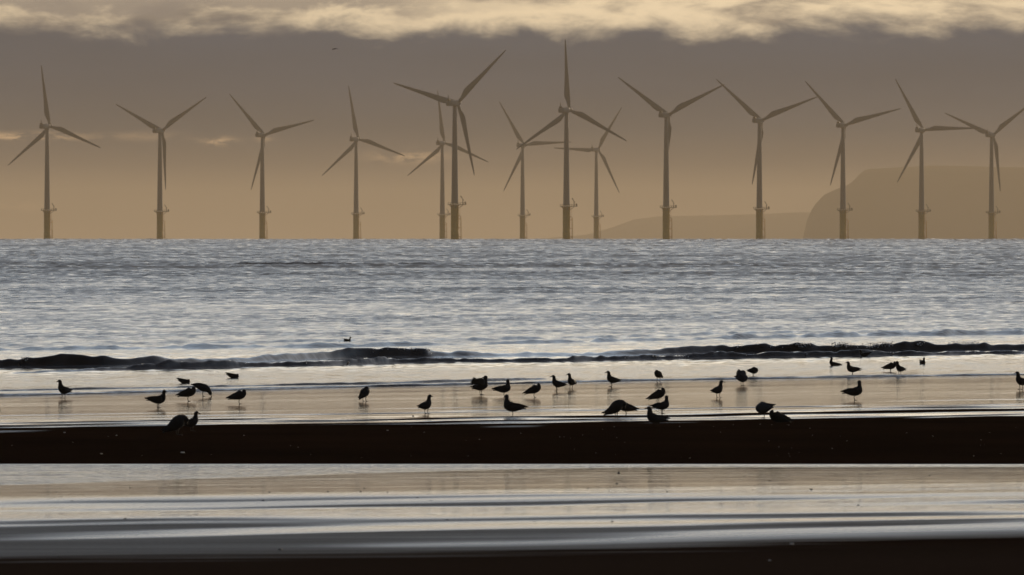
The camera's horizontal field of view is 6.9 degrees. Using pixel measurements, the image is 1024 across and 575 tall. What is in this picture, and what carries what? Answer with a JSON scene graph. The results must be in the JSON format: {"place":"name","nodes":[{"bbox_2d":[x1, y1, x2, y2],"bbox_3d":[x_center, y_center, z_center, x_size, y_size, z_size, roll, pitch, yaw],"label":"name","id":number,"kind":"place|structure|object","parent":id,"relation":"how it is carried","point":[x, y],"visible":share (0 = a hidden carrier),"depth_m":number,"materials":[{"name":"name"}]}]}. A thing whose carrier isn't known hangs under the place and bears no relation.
{"place":"outdoors","nodes":[
{"label":"outdoors","id":0,"kind":"place"},
{"bbox_2d":[0,375,1023,574],"bbox_3d":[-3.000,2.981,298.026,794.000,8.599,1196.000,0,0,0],"label":"beach","id":1,"kind":"structure","parent":0,"point":[461,454],"depth_m":107.80,"materials":[{"name":"brown sand"}]},
{"bbox_2d":[56,379,72,395],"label":"gull","id":2,"kind":"object","parent":1,"relation":"on","point":[62,389],"visible":1,"depth_m":163.06,"materials":[{"name":"black"}]},
{"bbox_2d":[145,390,167,407],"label":"gull","id":3,"kind":"object","parent":1,"relation":"on","point":[159,399],"visible":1,"depth_m":152.38,"materials":[{"name":"black"}]},
{"bbox_2d":[160,415,188,434],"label":"gull","id":4,"kind":"object","parent":1,"relation":"on","point":[175,423],"visible":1,"depth_m":127.89,"materials":[{"name":"black"}]},
{"bbox_2d":[176,386,195,398],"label":"gull","id":5,"kind":"object","parent":1,"relation":"on","point":[188,392],"visible":1,"depth_m":159.24,"materials":[{"name":"black"}]},
{"bbox_2d":[184,411,200,430],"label":"gull","id":6,"kind":"object","parent":1,"relation":"on","point":[193,421],"visible":0.85,"depth_m":130.68,"materials":[{"name":"black"}]},
{"bbox_2d":[191,383,211,395],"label":"gull","id":7,"kind":"object","parent":1,"relation":"on","point":[203,387],"visible":0.95,"depth_m":164.57,"materials":[{"name":"black"}]},
{"bbox_2d":[226,389,245,403],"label":"gull","id":8,"kind":"object","parent":1,"relation":"on","point":[238,395],"visible":1,"depth_m":156.21,"materials":[{"name":"black"}]},
{"bbox_2d":[358,386,369,399],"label":"gull","id":9,"kind":"object","parent":1,"relation":"on","point":[364,391],"visible":1,"depth_m":158.79,"materials":[{"name":"black"}]},
{"bbox_2d":[417,394,432,413],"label":"gull","id":10,"kind":"object","parent":1,"relation":"on","point":[426,404],"visible":1,"depth_m":145.76,"materials":[{"name":"black"}]},
{"bbox_2d":[470,376,487,394],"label":"gull","id":11,"kind":"object","parent":1,"relation":"on","point":[481,384],"visible":1,"depth_m":165.85,"materials":[{"name":"black"}]},
{"bbox_2d":[491,379,510,392],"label":"gull","id":12,"kind":"object","parent":1,"relation":"on","point":[505,388],"visible":0.99,"depth_m":163.99,"materials":[{"name":"black"}]},
{"bbox_2d":[504,394,527,416],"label":"gull","id":13,"kind":"object","parent":1,"relation":"on","point":[510,406],"visible":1,"depth_m":142.88,"materials":[{"name":"black"}]},
{"bbox_2d":[523,383,540,397],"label":"gull","id":14,"kind":"object","parent":1,"relation":"on","point":[533,389],"visible":1,"depth_m":162.65,"materials":[{"name":"black"}]},
{"bbox_2d":[550,375,566,390],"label":"gull","id":15,"kind":"object","parent":1,"relation":"on","point":[556,383],"visible":1,"depth_m":170.17,"materials":[{"name":"black"}]},
{"bbox_2d":[566,373,576,388],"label":"gull","id":16,"kind":"object","parent":1,"relation":"on","point":[571,381],"visible":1,"depth_m":173.05,"materials":[{"name":"black"}]},
{"bbox_2d":[605,371,620,386],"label":"gull","id":17,"kind":"object","parent":1,"relation":"on","point":[611,379],"visible":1,"depth_m":176.04,"materials":[{"name":"black"}]},
{"bbox_2d":[601,399,626,417],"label":"gull","id":18,"kind":"object","parent":1,"relation":"on","point":[615,406],"visible":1,"depth_m":141.33,"materials":[{"name":"black"}]},
{"bbox_2d":[621,402,638,415],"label":"gull","id":19,"kind":"object","parent":1,"relation":"on","point":[629,407],"visible":0.54,"depth_m":143.62,"materials":[{"name":"black"}]},
{"bbox_2d":[646,388,665,402],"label":"gull","id":20,"kind":"object","parent":1,"relation":"on","point":[657,394],"visible":0.98,"depth_m":156.31,"materials":[{"name":"black"}]},
{"bbox_2d":[644,406,670,424],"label":"gull","id":21,"kind":"object","parent":1,"relation":"on","point":[652,417],"visible":0.98,"depth_m":135.35,"materials":[{"name":"black"}]},
{"bbox_2d":[654,370,663,379],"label":"gull","id":22,"kind":"object","parent":1,"relation":"on","point":[657,374],"visible":1,"depth_m":183.78,"materials":[{"name":"black"}]},
{"bbox_2d":[650,395,668,413],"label":"gull","id":23,"kind":"object","parent":1,"relation":"on","point":[663,405],"visible":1,"depth_m":145.33,"materials":[{"name":"black"}]},
{"bbox_2d":[710,380,724,397],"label":"gull","id":24,"kind":"object","parent":1,"relation":"on","point":[718,389],"visible":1,"depth_m":162.12,"materials":[{"name":"black"}]},
{"bbox_2d":[734,369,747,385],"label":"gull","id":25,"kind":"object","parent":1,"relation":"on","point":[741,376],"visible":1,"depth_m":176.82,"materials":[{"name":"black"}]},
{"bbox_2d":[756,402,775,417],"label":"gull","id":26,"kind":"object","parent":1,"relation":"on","point":[763,407],"visible":1,"depth_m":140.81,"materials":[{"name":"black"}]},
{"bbox_2d":[769,410,793,422],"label":"gull","id":27,"kind":"object","parent":1,"relation":"on","point":[778,416],"visible":0.91,"depth_m":136.77,"materials":[{"name":"black"}]},
{"bbox_2d":[840,380,862,399],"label":"gull","id":28,"kind":"object","parent":1,"relation":"on","point":[856,391],"visible":1,"depth_m":158.73,"materials":[{"name":"black"}]},
{"bbox_2d":[1014,371,1023,388],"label":"gull","id":29,"kind":"object","parent":1,"relation":"on","point":[1019,380],"visible":1,"depth_m":170.75,"materials":[{"name":"black"}]},
{"bbox_2d":[0,238,1023,395],"bbox_3d":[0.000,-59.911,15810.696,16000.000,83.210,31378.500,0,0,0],"label":"sea","id":30,"kind":"structure","parent":0,"point":[93,316],"depth_m":347.66,"materials":[{"name":"grey liquid"}]},
{"bbox_2d":[8,65,100,238],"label":"wind turbine","id":31,"kind":"object","parent":30,"relation":"in","point":[46,210],"visible":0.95,"depth_m":6372.89,"materials":[{"name":"white paint"}]},
{"bbox_2d":[116,97,205,238],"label":"wind turbine","id":32,"kind":"object","parent":30,"relation":"in","point":[161,145],"visible":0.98,"depth_m":6625.23,"materials":[{"name":"white paint"}]},
{"bbox_2d":[177,378,189,382],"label":"gull","id":33,"kind":"object","parent":30,"relation":"on","point":[181,380],"visible":1,"depth_m":182.15,"materials":[{"name":"black"}]},
{"bbox_2d":[225,372,238,377],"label":"gull","id":34,"kind":"object","parent":30,"relation":"on","point":[231,375],"visible":1,"depth_m":188.87,"materials":[{"name":"black"}]},
{"bbox_2d":[230,95,313,238],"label":"wind turbine","id":35,"kind":"object","parent":30,"relation":"in","point":[260,161],"visible":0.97,"depth_m":6897.46,"materials":[{"name":"white paint"}]},
{"bbox_2d":[322,85,403,238],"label":"wind turbine","id":36,"kind":"object","parent":30,"relation":"in","point":[356,224],"visible":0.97,"depth_m":7192.18,"materials":[{"name":"white paint"}]},
{"bbox_2d":[407,91,487,238],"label":"wind turbine","id":37,"kind":"object","parent":30,"relation":"in","point":[442,196],"visible":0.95,"depth_m":7470.09,"materials":[{"name":"white paint"}]},
{"bbox_2d":[394,50,505,238],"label":"wind turbine","id":38,"kind":"object","parent":30,"relation":"in","point":[454,203],"visible":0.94,"depth_m":5282.60,"materials":[{"name":"white paint"}]},
{"bbox_2d":[21,340,1023,363],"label":"foam","id":39,"kind":"object","parent":30,"relation":"on","point":[873,344],"visible":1,"depth_m":228.59,"materials":[{"name":"white"}]},
{"bbox_2d":[499,102,569,238],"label":"wind turbine","id":40,"kind":"object","parent":30,"relation":"in","point":[521,215],"visible":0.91,"depth_m":7638.26,"materials":[{"name":"white paint"}]},
{"bbox_2d":[517,39,625,238],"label":"wind turbine","id":41,"kind":"object","parent":30,"relation":"in","point":[565,206],"visible":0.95,"depth_m":5572.01,"materials":[{"name":"white paint"}]},
{"bbox_2d":[555,107,621,238],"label":"wind turbine","id":42,"kind":"object","parent":30,"relation":"in","point":[595,216],"visible":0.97,"depth_m":7997.06,"materials":[{"name":"white paint"}]},
{"bbox_2d":[618,77,724,238],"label":"wind turbine","id":43,"kind":"object","parent":30,"relation":"in","point":[666,116],"visible":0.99,"depth_m":5790.81,"materials":[{"name":"white paint"}]},
{"bbox_2d":[747,367,757,375],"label":"gull","id":44,"kind":"object","parent":30,"relation":"on","point":[753,370],"visible":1,"depth_m":190.98,"materials":[{"name":"black"}]},
{"bbox_2d":[716,79,816,238],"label":"wind turbine","id":45,"kind":"object","parent":30,"relation":"in","point":[758,119],"visible":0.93,"depth_m":6054.62,"materials":[{"name":"white paint"}]},
{"bbox_2d":[829,357,841,364],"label":"gull","id":46,"kind":"object","parent":30,"relation":"on","point":[831,362],"visible":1,"depth_m":206.40,"materials":[{"name":"black"}]},
{"bbox_2d":[805,81,900,238],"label":"wind turbine","id":47,"kind":"object","parent":30,"relation":"in","point":[842,125],"visible":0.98,"depth_m":6312.62,"materials":[{"name":"white paint"}]},
{"bbox_2d":[846,361,860,374],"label":"gull","id":48,"kind":"object","parent":30,"relation":"on","point":[850,368],"visible":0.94,"depth_m":192.43,"materials":[{"name":"black"}]},
{"bbox_2d":[859,350,871,356],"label":"gull","id":49,"kind":"object","parent":30,"relation":"on","point":[865,354],"visible":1,"depth_m":220.51,"materials":[{"name":"black"}]},
{"bbox_2d":[881,361,895,370],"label":"gull","id":50,"kind":"object","parent":30,"relation":"on","point":[890,365],"visible":0.99,"depth_m":197.62,"materials":[{"name":"black"}]},
{"bbox_2d":[895,361,905,373],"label":"gull","id":51,"kind":"object","parent":30,"relation":"on","point":[899,368],"visible":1,"depth_m":193.11,"materials":[{"name":"black"}]},
{"bbox_2d":[895,79,978,238],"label":"wind turbine","id":52,"kind":"object","parent":30,"relation":"in","point":[921,211],"visible":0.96,"depth_m":6592.68,"materials":[{"name":"white paint"}]},
{"bbox_2d":[945,108,1023,238],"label":"wind turbine","id":53,"kind":"object","parent":30,"relation":"in","point":[992,228],"visible":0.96,"depth_m":6897.75,"materials":[{"name":"white paint"}]},
{"bbox_2d":[0,0,1023,238],"label":"sky","id":54,"kind":"structure","parent":0,"point":[154,60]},
{"bbox_2d":[544,212,809,238],"bbox_3d":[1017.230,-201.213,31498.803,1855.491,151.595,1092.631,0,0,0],"label":"hills","id":55,"kind":"structure","parent":0,"point":[781,225],"depth_m":31083.52,"materials":[{"name":"brown"}]},
{"bbox_2d":[803,166,1023,238],"bbox_3d":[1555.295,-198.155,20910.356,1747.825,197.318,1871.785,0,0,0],"label":"hills","id":56,"kind":"structure","parent":0,"point":[883,203],"depth_m":20103.18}
]}

